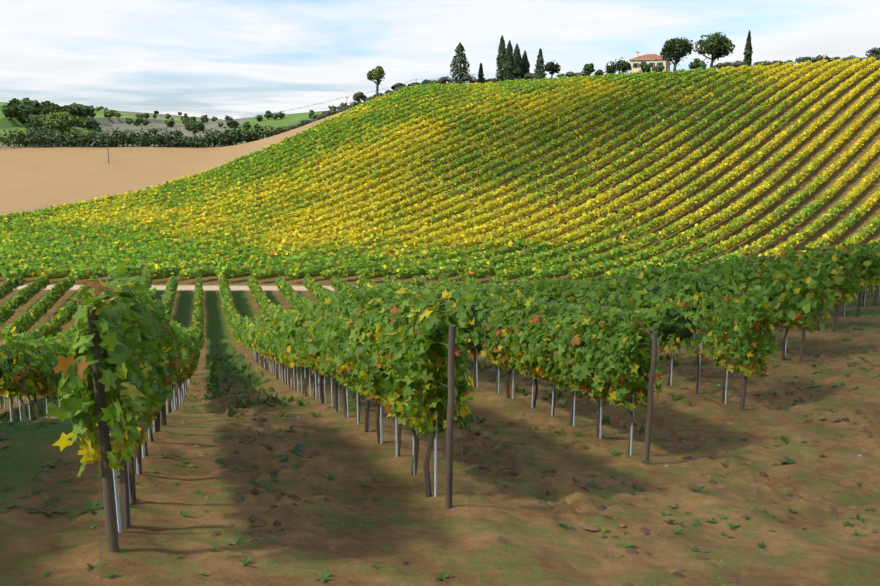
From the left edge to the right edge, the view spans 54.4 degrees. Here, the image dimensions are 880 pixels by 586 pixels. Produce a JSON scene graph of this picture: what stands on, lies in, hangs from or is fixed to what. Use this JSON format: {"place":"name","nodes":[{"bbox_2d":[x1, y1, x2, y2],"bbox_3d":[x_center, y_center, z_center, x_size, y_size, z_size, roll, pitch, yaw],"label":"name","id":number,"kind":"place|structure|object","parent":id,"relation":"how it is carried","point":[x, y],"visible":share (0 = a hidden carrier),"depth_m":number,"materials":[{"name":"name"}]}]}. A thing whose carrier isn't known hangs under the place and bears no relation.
{"place":"outdoors","nodes":[
{"label":"outdoors","id":0,"kind":"place"},
{"bbox_2d":[0,63,879,585],"bbox_3d":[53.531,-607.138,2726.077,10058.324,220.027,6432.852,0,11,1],"label":"ground","id":1,"kind":"structure","parent":0,"point":[426,537],"depth_m":10.70,"materials":[{"name":"brown soil"}]},
{"bbox_2d":[0,74,473,162],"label":"power line","id":2,"kind":"object","parent":1,"relation":"on","point":[106,133],"visible":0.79,"depth_m":237.81,"materials":[{"name":"black metal"}]},
{"bbox_2d":[0,285,879,585],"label":"grass tufts","id":3,"kind":"object","parent":1,"relation":"on","point":[296,447],"visible":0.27,"depth_m":13.25,"materials":[{"name":"green plant"}]},
{"bbox_2d":[0,302,879,585],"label":"weeds","id":4,"kind":"object","parent":1,"relation":"on","point":[676,570],"visible":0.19,"depth_m":10.41,"materials":[{"name":"green plant"}]},
{"bbox_2d":[0,265,879,551],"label":"posts","id":5,"kind":"object","parent":1,"relation":"in","point":[126,487],"visible":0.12,"depth_m":8.64,"materials":[{"name":"grey wood"}]},
{"bbox_2d":[4,277,879,585],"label":"vine stake wires","id":6,"kind":"object","parent":1,"relation":"in","point":[174,399],"visible":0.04,"depth_m":13.43,"materials":[{"name":"grey metal"}]},
{"bbox_2d":[171,335,861,560],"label":"stones","id":7,"kind":"object","parent":1,"relation":"on","point":[623,455],"visible":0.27,"depth_m":11.57,"materials":[{"name":"grey stone"}]},
{"bbox_2d":[629,52,669,73],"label":"farmhouse","id":8,"kind":"object","parent":1,"relation":"on","point":[653,60],"visible":0.33,"depth_m":274.66,"materials":[{"name":"paint"}]},
{"bbox_2d":[0,0,879,119],"label":"sky","id":9,"kind":"structure","parent":0,"point":[236,59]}
]}

